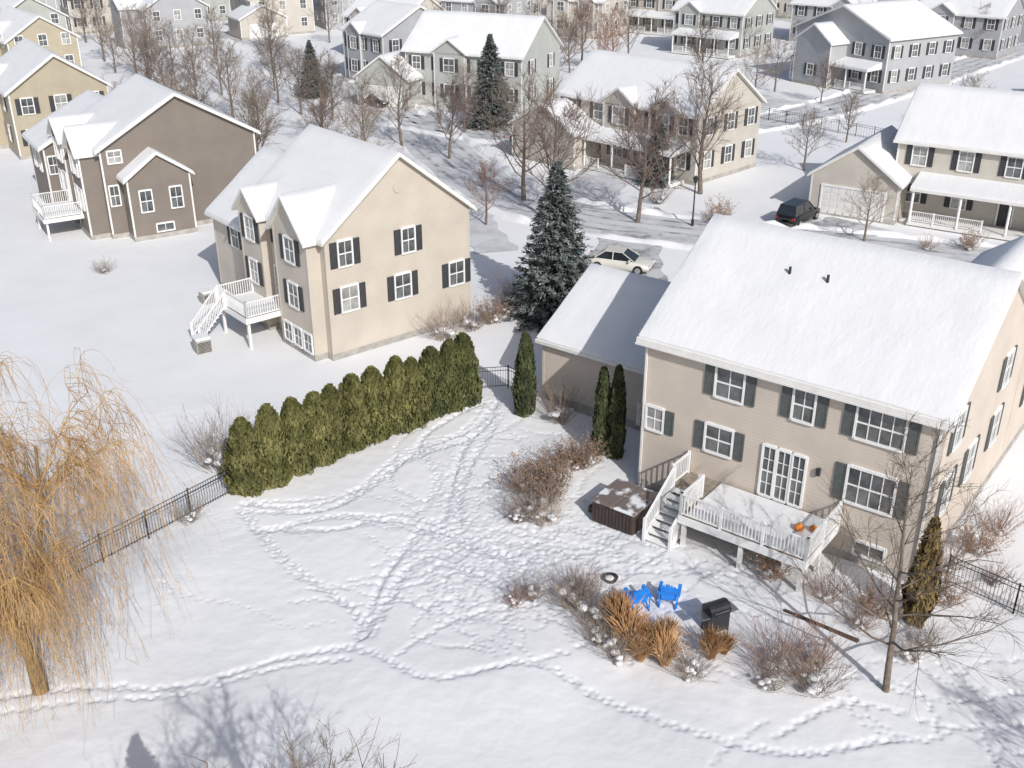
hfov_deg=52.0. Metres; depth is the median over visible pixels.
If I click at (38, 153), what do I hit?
window
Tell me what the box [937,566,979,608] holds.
shrub
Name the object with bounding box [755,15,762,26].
window
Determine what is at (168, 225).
window
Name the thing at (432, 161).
road wheel track
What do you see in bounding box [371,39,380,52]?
window
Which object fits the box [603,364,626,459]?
arborvitae
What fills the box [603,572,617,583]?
fire pit
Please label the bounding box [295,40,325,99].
spruce tree
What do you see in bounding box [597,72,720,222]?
bare tree
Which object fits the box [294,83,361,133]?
bare tree
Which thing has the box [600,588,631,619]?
ornamental grass
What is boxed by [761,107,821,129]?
fence
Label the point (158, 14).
window
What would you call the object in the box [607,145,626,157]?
window
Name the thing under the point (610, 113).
window
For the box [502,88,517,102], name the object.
window
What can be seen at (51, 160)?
window
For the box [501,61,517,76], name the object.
window
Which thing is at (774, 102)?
road
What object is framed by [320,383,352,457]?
arborvitae
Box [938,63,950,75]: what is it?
window
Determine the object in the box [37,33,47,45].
window
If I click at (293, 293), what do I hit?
window
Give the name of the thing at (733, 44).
window
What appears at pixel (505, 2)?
bare tree
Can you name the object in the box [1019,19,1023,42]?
house
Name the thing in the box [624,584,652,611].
lawn chair
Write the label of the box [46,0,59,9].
house
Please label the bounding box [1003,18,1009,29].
window
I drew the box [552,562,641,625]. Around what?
shrub
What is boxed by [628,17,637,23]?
window
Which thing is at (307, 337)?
window
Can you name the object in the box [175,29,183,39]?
window
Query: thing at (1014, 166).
window
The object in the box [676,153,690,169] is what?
window
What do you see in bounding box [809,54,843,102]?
bare tree
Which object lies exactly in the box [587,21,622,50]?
bare tree
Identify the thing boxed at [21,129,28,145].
window
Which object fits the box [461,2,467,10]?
window
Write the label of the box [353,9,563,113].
house
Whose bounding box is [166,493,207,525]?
shrub
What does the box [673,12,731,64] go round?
bare tree
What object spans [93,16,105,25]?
window
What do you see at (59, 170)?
window
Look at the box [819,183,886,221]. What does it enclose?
garage door
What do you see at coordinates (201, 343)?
air conditioner
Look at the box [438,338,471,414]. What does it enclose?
arborvitae
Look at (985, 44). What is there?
window
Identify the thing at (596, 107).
window
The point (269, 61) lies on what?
bare tree
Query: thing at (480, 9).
bare tree
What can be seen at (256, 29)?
garage door
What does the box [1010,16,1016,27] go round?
window
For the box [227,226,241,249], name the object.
window
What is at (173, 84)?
bare tree
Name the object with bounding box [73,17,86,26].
window
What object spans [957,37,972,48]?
window
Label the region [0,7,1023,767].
ground
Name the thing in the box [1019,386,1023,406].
window
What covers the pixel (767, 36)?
window
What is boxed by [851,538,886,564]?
window
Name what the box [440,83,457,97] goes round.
window
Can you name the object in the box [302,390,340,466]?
arborvitae
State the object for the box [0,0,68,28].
house
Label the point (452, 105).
bare tree
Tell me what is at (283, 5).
window
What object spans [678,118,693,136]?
window
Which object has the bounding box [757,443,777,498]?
door
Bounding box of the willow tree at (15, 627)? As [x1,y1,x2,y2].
[0,347,222,758]
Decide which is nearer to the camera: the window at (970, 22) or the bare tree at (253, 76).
the bare tree at (253, 76)
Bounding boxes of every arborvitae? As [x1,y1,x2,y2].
[219,416,267,497]
[254,403,296,489]
[280,396,317,476]
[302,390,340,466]
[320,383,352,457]
[338,372,379,453]
[360,365,394,443]
[382,355,416,434]
[404,356,431,429]
[418,345,452,420]
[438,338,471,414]
[454,332,483,407]
[510,331,537,417]
[590,366,610,455]
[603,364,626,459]
[901,515,943,628]
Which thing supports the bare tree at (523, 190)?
on the ground at (352, 593)
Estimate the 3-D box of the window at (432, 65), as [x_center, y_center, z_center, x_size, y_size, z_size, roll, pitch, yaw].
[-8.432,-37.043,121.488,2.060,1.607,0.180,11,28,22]
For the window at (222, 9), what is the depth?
199.07 m
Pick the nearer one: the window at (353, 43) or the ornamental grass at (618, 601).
the ornamental grass at (618, 601)
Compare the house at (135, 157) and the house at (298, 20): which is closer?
the house at (135, 157)
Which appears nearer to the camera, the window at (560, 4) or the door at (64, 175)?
the door at (64, 175)
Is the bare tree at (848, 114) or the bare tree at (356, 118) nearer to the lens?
the bare tree at (356, 118)
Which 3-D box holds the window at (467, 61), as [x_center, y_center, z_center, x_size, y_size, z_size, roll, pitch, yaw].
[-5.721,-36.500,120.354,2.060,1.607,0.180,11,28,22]
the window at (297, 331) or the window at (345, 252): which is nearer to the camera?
the window at (345, 252)
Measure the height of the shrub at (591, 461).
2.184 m
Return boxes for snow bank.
[210,28,1000,250]
[321,59,831,115]
[378,55,1023,145]
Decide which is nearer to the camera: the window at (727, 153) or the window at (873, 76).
the window at (727, 153)
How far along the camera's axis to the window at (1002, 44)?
156.31 m
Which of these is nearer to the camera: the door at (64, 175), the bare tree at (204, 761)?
the bare tree at (204, 761)
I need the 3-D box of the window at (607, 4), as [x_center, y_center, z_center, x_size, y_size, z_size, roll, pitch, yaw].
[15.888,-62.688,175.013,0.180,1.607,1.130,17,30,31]
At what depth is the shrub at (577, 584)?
39.08 m
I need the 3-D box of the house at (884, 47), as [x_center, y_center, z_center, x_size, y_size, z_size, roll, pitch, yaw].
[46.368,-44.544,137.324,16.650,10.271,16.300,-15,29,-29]
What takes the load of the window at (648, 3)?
in the house at (660, 11)
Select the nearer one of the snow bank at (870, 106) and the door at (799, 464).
the door at (799, 464)
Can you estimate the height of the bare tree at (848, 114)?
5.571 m
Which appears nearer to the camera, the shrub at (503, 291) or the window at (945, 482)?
the window at (945, 482)
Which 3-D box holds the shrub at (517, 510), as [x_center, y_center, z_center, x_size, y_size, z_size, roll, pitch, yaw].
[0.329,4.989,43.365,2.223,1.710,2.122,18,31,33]
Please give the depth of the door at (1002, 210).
79.14 m
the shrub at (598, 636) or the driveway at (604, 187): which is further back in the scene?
the driveway at (604, 187)
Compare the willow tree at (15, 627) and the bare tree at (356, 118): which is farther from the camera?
the bare tree at (356, 118)
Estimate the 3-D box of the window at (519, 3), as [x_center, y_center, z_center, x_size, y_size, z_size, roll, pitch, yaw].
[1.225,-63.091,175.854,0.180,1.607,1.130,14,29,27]
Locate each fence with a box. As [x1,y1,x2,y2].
[50,468,230,584]
[479,365,508,387]
[507,365,535,398]
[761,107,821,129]
[821,117,882,136]
[946,554,1021,613]
[1012,583,1023,613]
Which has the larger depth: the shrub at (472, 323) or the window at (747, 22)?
the window at (747, 22)
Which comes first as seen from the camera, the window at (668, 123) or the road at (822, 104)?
the window at (668, 123)
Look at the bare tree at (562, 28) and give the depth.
135.85 m
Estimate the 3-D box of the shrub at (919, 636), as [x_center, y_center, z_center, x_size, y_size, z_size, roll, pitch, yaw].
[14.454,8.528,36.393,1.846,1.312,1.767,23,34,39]
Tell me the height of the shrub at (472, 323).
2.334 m
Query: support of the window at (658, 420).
in the house at (767, 367)
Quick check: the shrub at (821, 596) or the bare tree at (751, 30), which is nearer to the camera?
the shrub at (821, 596)
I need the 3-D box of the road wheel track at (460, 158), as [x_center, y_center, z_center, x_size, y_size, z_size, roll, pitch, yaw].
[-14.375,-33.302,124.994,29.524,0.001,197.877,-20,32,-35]
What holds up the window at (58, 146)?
in the house at (135, 157)
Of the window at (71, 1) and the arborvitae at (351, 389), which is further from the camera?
the window at (71, 1)
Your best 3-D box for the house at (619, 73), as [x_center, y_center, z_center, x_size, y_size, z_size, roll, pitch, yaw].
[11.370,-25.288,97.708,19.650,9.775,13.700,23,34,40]
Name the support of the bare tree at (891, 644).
on the ground at (352, 593)
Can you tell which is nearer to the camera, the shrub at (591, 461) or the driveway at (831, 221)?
the shrub at (591, 461)
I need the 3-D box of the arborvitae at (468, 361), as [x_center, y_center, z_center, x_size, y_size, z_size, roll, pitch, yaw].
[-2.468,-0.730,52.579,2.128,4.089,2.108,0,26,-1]
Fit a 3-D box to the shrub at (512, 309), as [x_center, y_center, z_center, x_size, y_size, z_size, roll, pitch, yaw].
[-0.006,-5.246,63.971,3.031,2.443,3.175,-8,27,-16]
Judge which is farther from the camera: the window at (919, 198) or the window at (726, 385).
the window at (919, 198)
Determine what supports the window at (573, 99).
in the house at (619, 73)
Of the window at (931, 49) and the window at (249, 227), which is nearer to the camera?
the window at (249, 227)
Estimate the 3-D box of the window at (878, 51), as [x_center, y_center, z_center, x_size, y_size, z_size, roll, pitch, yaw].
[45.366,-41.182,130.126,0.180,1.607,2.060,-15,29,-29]
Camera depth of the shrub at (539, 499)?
44.06 m
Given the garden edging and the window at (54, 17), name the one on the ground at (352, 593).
the garden edging
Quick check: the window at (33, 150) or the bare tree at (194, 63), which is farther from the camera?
the bare tree at (194, 63)
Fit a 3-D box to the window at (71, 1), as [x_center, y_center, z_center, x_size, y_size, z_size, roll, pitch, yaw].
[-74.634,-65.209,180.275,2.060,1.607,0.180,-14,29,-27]
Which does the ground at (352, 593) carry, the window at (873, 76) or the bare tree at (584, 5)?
the bare tree at (584, 5)
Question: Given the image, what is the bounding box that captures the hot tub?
[588,478,657,534]
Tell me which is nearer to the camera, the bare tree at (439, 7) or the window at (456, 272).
the window at (456, 272)
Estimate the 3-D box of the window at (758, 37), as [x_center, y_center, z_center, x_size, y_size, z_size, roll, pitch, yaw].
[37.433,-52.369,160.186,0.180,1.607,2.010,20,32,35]
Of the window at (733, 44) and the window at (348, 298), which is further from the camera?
the window at (733, 44)
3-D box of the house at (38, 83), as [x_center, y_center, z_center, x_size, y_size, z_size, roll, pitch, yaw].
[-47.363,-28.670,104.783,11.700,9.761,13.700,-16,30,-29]
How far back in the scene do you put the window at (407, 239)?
58.69 m
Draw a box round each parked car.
[361,94,387,107]
[585,245,655,274]
[775,198,820,225]
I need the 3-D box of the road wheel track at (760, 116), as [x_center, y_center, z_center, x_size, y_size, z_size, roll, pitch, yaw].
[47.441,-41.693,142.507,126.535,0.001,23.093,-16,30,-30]
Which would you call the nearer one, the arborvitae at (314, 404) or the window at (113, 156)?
the arborvitae at (314, 404)
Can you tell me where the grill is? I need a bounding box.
[694,597,738,635]
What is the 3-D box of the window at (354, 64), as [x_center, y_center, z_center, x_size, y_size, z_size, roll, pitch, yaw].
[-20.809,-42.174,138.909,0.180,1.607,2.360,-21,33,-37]
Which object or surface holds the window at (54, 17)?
in the house at (48, 12)
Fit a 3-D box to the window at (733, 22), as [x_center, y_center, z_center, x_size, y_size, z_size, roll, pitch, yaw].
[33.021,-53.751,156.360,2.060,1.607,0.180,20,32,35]
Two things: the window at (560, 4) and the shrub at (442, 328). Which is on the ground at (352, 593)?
the shrub at (442, 328)
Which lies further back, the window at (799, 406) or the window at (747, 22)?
the window at (747, 22)
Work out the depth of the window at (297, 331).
58.89 m
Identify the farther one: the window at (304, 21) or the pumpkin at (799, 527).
the window at (304, 21)
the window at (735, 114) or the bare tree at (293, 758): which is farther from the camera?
the window at (735, 114)
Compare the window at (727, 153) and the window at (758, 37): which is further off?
the window at (758, 37)
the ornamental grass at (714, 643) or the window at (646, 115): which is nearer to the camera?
the ornamental grass at (714, 643)
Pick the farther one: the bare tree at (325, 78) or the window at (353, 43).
the window at (353, 43)
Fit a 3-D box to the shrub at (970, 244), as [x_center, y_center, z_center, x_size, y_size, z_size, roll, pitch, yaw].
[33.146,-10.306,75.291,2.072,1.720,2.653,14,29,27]
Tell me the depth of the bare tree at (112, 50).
143.83 m
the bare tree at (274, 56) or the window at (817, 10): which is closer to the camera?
the bare tree at (274, 56)
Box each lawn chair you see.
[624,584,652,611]
[657,581,681,610]
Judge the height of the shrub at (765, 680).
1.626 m
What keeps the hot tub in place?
on the ground at (352, 593)
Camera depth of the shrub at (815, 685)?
34.10 m
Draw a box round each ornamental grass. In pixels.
[598,589,645,627]
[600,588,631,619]
[602,599,658,649]
[622,628,656,661]
[628,613,671,653]
[642,622,689,666]
[654,612,690,640]
[690,623,734,659]
[709,626,741,654]
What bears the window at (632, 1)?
in the house at (660, 11)
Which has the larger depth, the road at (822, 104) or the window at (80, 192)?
the road at (822, 104)
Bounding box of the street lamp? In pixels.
[691,175,698,225]
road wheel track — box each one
[210,32,977,256]
[214,31,985,251]
[216,36,696,241]
[220,35,971,261]
[386,52,1023,140]
[395,48,1023,137]
[409,44,1023,134]
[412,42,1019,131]
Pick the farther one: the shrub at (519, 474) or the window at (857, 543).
the shrub at (519, 474)
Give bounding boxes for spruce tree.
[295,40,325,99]
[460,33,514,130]
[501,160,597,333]
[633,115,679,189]
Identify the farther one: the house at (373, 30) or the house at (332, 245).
the house at (373, 30)
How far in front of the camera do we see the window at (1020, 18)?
159.67 m
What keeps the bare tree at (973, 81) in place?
on the ground at (352, 593)
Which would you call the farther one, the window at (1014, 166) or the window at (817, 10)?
the window at (817, 10)
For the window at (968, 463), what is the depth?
41.48 m
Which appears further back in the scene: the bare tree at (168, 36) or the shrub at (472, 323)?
the bare tree at (168, 36)
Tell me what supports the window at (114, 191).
in the house at (135, 157)
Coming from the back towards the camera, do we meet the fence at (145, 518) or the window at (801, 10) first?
the window at (801, 10)
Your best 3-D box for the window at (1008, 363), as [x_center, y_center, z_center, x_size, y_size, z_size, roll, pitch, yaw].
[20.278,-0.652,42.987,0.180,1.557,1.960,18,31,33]
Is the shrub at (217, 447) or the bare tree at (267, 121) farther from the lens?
the bare tree at (267, 121)
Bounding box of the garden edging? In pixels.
[783,609,858,642]
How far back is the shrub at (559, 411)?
51.45 m
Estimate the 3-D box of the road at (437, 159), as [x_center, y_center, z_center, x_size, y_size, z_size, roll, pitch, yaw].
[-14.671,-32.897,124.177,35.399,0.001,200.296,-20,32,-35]
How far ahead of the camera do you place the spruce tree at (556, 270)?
61.24 m
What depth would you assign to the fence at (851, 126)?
109.34 m
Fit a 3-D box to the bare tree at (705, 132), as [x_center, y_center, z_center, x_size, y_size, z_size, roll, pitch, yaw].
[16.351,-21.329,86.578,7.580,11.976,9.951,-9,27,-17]
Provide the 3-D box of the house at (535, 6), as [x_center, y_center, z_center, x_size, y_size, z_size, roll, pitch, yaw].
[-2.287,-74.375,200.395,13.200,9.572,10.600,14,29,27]
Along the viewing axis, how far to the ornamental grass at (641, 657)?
35.58 m
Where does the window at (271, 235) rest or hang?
in the house at (332, 245)
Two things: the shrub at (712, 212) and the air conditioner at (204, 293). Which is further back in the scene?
the shrub at (712, 212)
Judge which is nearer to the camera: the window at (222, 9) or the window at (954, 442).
the window at (954, 442)
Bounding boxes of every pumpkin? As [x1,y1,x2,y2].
[794,521,804,531]
[809,524,816,531]
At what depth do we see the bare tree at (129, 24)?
137.09 m
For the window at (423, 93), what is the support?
in the house at (436, 41)
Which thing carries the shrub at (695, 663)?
on the ground at (352, 593)
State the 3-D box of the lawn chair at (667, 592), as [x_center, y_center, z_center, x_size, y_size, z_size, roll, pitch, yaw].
[5.782,7.634,38.567,0.834,1.059,0.878,7,26,13]
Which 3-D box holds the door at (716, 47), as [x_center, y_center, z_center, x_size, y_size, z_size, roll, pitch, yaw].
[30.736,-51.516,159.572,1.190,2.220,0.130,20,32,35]
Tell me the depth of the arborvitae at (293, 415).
46.01 m
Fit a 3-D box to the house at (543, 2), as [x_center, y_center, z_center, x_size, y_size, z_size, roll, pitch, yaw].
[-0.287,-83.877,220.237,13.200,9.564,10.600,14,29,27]
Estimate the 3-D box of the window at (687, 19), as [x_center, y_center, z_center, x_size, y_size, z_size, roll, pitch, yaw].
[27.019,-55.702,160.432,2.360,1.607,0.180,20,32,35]
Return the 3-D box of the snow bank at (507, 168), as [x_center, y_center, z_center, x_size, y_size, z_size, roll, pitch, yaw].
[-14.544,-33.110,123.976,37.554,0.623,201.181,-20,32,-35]
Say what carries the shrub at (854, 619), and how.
on the ground at (352, 593)
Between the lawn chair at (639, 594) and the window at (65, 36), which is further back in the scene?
the window at (65, 36)
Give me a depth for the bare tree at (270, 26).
143.20 m
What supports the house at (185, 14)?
on the ground at (352, 593)
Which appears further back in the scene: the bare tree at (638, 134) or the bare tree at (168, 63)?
the bare tree at (168, 63)
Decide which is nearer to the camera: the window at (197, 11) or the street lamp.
the street lamp
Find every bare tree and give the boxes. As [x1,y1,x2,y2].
[57,0,105,42]
[61,0,127,61]
[95,1,167,73]
[95,19,126,72]
[108,21,186,79]
[121,23,164,78]
[125,2,174,62]
[126,38,190,90]
[146,65,217,107]
[147,18,195,70]
[147,49,207,102]
[157,75,221,111]
[168,25,215,85]
[171,47,218,95]
[176,81,219,110]
[180,28,248,95]
[181,747,232,767]
[190,6,240,55]
[190,718,416,767]
[199,36,249,117]
[220,79,283,148]
[224,87,289,151]
[227,65,284,139]
[244,31,301,102]
[247,10,290,70]
[247,34,285,90]
[252,0,285,48]
[269,45,336,114]
[271,46,345,126]
[284,710,396,767]
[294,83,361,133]
[306,0,344,42]
[306,56,356,118]
[329,97,398,148]
[333,68,385,139]
[369,52,432,146]
[419,67,493,158]
[426,2,447,9]
[434,58,494,131]
[461,155,512,224]
[465,62,581,200]
[472,3,495,12]
[481,0,513,13]
[493,67,612,186]
[523,0,558,24]
[545,10,588,66]
[553,9,587,72]
[556,0,606,60]
[570,1,600,42]
[586,0,636,51]
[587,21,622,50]
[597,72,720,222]
[609,0,654,52]
[650,53,754,194]
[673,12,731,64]
[723,37,783,88]
[725,12,765,40]
[753,32,805,91]
[775,408,1023,725]
[778,104,848,170]
[788,18,804,43]
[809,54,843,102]
[833,87,866,142]
[841,169,912,240]
[952,71,996,88]
[958,0,991,43]
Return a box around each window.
[0,94,7,111]
[6,123,13,141]
[14,35,22,44]
[14,97,40,114]
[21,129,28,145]
[31,146,38,166]
[36,151,43,171]
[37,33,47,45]
[46,155,57,174]
[48,94,71,111]
[50,13,59,23]
[52,136,58,158]
[56,141,63,162]
[58,168,64,189]
[60,32,70,44]
[64,54,74,62]
[67,149,74,173]
[70,0,82,8]
[71,153,79,177]
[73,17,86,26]
[73,183,79,206]
[78,187,85,210]
[90,0,102,7]
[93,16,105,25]
[105,149,122,164]
[108,184,121,206]
[138,189,154,213]
[152,11,160,21]
[155,30,162,40]
[156,220,175,232]
[168,184,184,208]
[173,9,181,19]
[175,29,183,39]
[194,8,201,18]
[196,27,203,37]
[219,5,225,13]
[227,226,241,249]
[240,212,259,243]
[245,256,263,286]
[270,228,272,242]
[278,233,300,266]
[279,0,285,9]
[283,278,304,311]
[283,319,293,342]
[292,324,303,348]
[299,0,306,8]
[301,16,307,25]
[302,330,313,354]
[329,237,360,269]
[332,13,338,22]
[332,282,366,314]
[348,36,358,48]
[349,58,359,71]
[362,37,366,49]
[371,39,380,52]
[387,270,418,301]
[389,39,401,51]
[393,224,422,255]
[409,55,424,69]
[421,81,424,94]
[431,57,433,69]
[440,58,457,72]
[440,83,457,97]
[442,258,470,287]
[446,1,451,10]
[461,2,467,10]
[466,59,469,72]
[481,4,488,12]
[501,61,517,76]
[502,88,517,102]
[508,4,511,13]
[517,2,520,12]
[528,59,535,74]
[528,85,535,100]
[534,4,539,12]
[547,52,554,67]
[547,77,553,91]
[557,1,563,10]
[565,97,580,108]
[590,101,602,120]
[595,3,598,13]
[605,3,609,12]
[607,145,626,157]
[608,106,628,125]
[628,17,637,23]
[629,0,637,6]
[636,401,674,435]
[643,18,653,24]
[644,0,654,7]
[644,111,648,127]
[651,113,673,133]
[661,19,672,27]
[662,0,674,9]
[676,13,678,23]
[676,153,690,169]
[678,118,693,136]
[680,36,693,44]
[682,14,695,24]
[693,419,744,461]
[702,116,716,136]
[702,150,714,169]
[703,364,756,406]
[710,16,722,26]
[720,144,734,163]
[723,111,737,130]
[725,39,738,48]
[727,17,739,28]
[741,138,754,157]
[743,37,750,48]
[744,106,757,125]
[745,17,751,28]
[754,35,760,46]
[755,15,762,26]
[764,33,770,43]
[766,13,772,24]
[779,386,829,428]
[784,3,791,11]
[795,5,807,15]
[803,63,816,75]
[813,7,825,15]
[831,461,910,519]
[841,403,922,455]
[848,69,861,79]
[851,42,865,55]
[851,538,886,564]
[867,70,881,82]
[871,44,885,58]
[887,69,899,82]
[891,45,903,58]
[904,145,934,166]
[905,67,916,80]
[905,182,926,203]
[908,43,920,56]
[922,65,933,78]
[926,41,937,54]
[934,464,957,516]
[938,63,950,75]
[942,40,954,52]
[943,196,972,210]
[946,401,970,456]
[950,150,981,172]
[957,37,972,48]
[958,434,980,487]
[961,17,976,28]
[979,39,994,50]
[983,18,998,29]
[983,402,1004,451]
[997,345,1017,392]
[998,156,1023,178]
[999,39,1005,50]
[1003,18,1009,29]
[1006,36,1012,47]
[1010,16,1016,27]
[1013,34,1019,45]
[1017,14,1023,25]
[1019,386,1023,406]
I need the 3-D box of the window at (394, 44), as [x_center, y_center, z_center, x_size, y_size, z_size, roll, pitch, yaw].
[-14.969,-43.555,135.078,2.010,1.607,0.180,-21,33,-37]
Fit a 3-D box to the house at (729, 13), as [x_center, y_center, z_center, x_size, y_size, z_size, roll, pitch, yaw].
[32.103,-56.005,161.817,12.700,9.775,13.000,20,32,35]
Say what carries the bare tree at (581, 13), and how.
on the ground at (352, 593)
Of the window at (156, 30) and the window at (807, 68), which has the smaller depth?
the window at (807, 68)
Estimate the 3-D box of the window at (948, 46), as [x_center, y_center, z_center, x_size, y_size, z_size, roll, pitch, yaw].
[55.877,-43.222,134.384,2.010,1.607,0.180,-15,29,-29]
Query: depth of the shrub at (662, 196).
86.19 m
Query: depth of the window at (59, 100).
100.00 m
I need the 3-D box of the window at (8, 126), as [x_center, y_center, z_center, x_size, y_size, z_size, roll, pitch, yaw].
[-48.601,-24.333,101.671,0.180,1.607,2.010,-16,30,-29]
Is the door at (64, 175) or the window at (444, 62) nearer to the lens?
the door at (64, 175)
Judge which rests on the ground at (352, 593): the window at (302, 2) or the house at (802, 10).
the house at (802, 10)
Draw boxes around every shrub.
[90,255,116,273]
[160,393,255,473]
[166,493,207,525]
[195,410,253,474]
[408,300,472,340]
[447,292,496,331]
[473,292,512,323]
[489,279,526,315]
[492,267,526,302]
[495,484,540,524]
[496,446,552,493]
[498,573,540,608]
[502,454,572,515]
[506,479,575,526]
[512,564,555,601]
[515,448,582,504]
[522,445,566,479]
[527,374,590,424]
[533,544,605,607]
[536,432,599,472]
[550,555,601,596]
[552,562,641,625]
[558,426,609,469]
[572,598,627,645]
[584,610,658,665]
[637,177,678,204]
[659,625,732,683]
[699,192,739,220]
[723,593,832,678]
[743,642,800,693]
[744,552,794,582]
[768,623,867,698]
[782,606,859,672]
[793,561,859,603]
[838,594,889,631]
[848,573,905,619]
[885,622,936,663]
[901,616,957,650]
[918,232,943,249]
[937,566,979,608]
[939,530,985,572]
[954,511,1014,557]
[958,226,988,250]
[971,488,1023,536]
[972,553,1022,587]
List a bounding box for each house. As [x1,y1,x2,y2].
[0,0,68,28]
[0,6,81,66]
[0,37,112,159]
[22,73,260,241]
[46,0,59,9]
[59,0,113,33]
[108,0,210,49]
[189,124,476,361]
[201,0,230,21]
[225,0,314,39]
[313,0,353,29]
[338,0,427,79]
[341,0,446,22]
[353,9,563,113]
[438,0,532,14]
[508,49,766,187]
[533,0,540,15]
[535,213,1023,592]
[541,0,546,6]
[547,0,628,39]
[628,0,677,35]
[671,0,778,58]
[772,0,791,18]
[789,0,890,41]
[789,0,962,93]
[807,82,1023,240]
[920,0,1023,59]
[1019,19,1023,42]
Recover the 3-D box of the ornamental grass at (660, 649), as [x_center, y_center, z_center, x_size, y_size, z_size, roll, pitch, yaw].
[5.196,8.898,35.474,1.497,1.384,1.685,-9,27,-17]
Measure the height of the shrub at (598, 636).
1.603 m
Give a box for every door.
[61,169,70,199]
[249,23,279,38]
[273,264,278,298]
[363,84,401,106]
[710,39,717,52]
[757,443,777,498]
[772,447,792,503]
[786,452,808,508]
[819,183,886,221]
[994,204,1014,227]
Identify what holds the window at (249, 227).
in the house at (332, 245)
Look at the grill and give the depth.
36.81 m
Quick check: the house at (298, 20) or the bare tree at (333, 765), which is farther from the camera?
the house at (298, 20)
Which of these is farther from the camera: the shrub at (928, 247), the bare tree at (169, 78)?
the bare tree at (169, 78)
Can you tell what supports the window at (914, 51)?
in the house at (884, 47)
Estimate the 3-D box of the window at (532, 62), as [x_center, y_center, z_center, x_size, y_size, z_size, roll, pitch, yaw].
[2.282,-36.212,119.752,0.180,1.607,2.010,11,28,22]
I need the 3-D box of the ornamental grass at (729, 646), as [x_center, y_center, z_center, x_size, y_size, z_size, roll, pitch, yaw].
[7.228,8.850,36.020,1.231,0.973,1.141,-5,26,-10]
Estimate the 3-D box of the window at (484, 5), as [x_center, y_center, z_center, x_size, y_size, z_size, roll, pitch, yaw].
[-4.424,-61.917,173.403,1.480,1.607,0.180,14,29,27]
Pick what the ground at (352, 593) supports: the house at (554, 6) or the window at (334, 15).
the house at (554, 6)
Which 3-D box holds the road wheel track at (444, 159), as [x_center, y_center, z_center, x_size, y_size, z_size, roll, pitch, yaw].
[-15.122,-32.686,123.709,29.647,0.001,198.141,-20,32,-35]
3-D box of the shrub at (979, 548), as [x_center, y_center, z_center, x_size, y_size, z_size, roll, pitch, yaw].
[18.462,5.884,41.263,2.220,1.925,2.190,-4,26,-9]
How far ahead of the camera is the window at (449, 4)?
176.97 m
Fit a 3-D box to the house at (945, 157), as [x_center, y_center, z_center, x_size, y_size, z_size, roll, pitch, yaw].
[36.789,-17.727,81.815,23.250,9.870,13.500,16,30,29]
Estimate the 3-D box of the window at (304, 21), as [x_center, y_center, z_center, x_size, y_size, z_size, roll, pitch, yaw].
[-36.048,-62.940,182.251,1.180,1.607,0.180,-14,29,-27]
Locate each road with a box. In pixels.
[210,30,990,262]
[330,61,822,113]
[394,43,1023,139]
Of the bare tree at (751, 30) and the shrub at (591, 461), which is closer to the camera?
the shrub at (591, 461)
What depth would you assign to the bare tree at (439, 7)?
141.68 m
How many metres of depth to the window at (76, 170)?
76.17 m
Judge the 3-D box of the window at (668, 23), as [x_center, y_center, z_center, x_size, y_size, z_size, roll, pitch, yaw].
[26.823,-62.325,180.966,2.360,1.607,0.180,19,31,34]
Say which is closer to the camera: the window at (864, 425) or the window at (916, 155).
the window at (864, 425)
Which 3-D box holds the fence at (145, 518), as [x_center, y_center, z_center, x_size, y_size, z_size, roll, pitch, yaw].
[-14.700,5.686,42.255,0.056,1.430,8.416,18,31,33]
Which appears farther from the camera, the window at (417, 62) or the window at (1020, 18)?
the window at (1020, 18)
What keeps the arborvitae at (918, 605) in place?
on the ground at (352, 593)
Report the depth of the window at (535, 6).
200.95 m
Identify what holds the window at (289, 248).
in the house at (332, 245)
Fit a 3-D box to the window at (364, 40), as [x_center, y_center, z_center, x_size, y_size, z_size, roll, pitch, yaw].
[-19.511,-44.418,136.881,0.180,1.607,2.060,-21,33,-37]
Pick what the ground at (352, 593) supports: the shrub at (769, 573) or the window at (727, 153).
the shrub at (769, 573)
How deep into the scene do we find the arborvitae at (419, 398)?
50.20 m
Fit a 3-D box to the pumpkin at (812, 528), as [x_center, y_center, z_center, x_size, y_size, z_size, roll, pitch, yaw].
[11.520,5.474,40.082,0.310,0.321,0.315,-2,26,-4]
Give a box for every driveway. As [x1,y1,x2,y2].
[465,191,518,252]
[569,169,629,210]
[594,230,667,280]
[798,217,888,241]
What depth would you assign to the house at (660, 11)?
181.74 m
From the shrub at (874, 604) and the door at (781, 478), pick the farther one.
the door at (781, 478)
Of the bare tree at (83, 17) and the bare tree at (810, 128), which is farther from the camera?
the bare tree at (83, 17)
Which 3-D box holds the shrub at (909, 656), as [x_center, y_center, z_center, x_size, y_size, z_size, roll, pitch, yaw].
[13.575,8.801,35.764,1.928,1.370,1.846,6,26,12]
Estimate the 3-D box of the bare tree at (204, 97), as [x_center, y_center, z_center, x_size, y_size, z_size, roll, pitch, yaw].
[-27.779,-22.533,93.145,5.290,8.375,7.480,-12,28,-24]
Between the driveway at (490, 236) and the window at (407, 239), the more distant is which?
the driveway at (490, 236)
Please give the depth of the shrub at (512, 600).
38.44 m
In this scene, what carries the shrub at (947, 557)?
on the ground at (352, 593)
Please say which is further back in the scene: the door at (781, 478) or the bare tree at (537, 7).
the bare tree at (537, 7)
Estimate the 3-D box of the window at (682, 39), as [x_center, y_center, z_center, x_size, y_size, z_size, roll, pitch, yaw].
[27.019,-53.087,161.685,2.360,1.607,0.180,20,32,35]
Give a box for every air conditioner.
[191,332,211,354]
[198,287,214,304]
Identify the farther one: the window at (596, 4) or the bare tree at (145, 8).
the window at (596, 4)
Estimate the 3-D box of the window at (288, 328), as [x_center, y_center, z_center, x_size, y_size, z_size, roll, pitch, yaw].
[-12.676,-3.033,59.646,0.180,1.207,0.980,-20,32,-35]

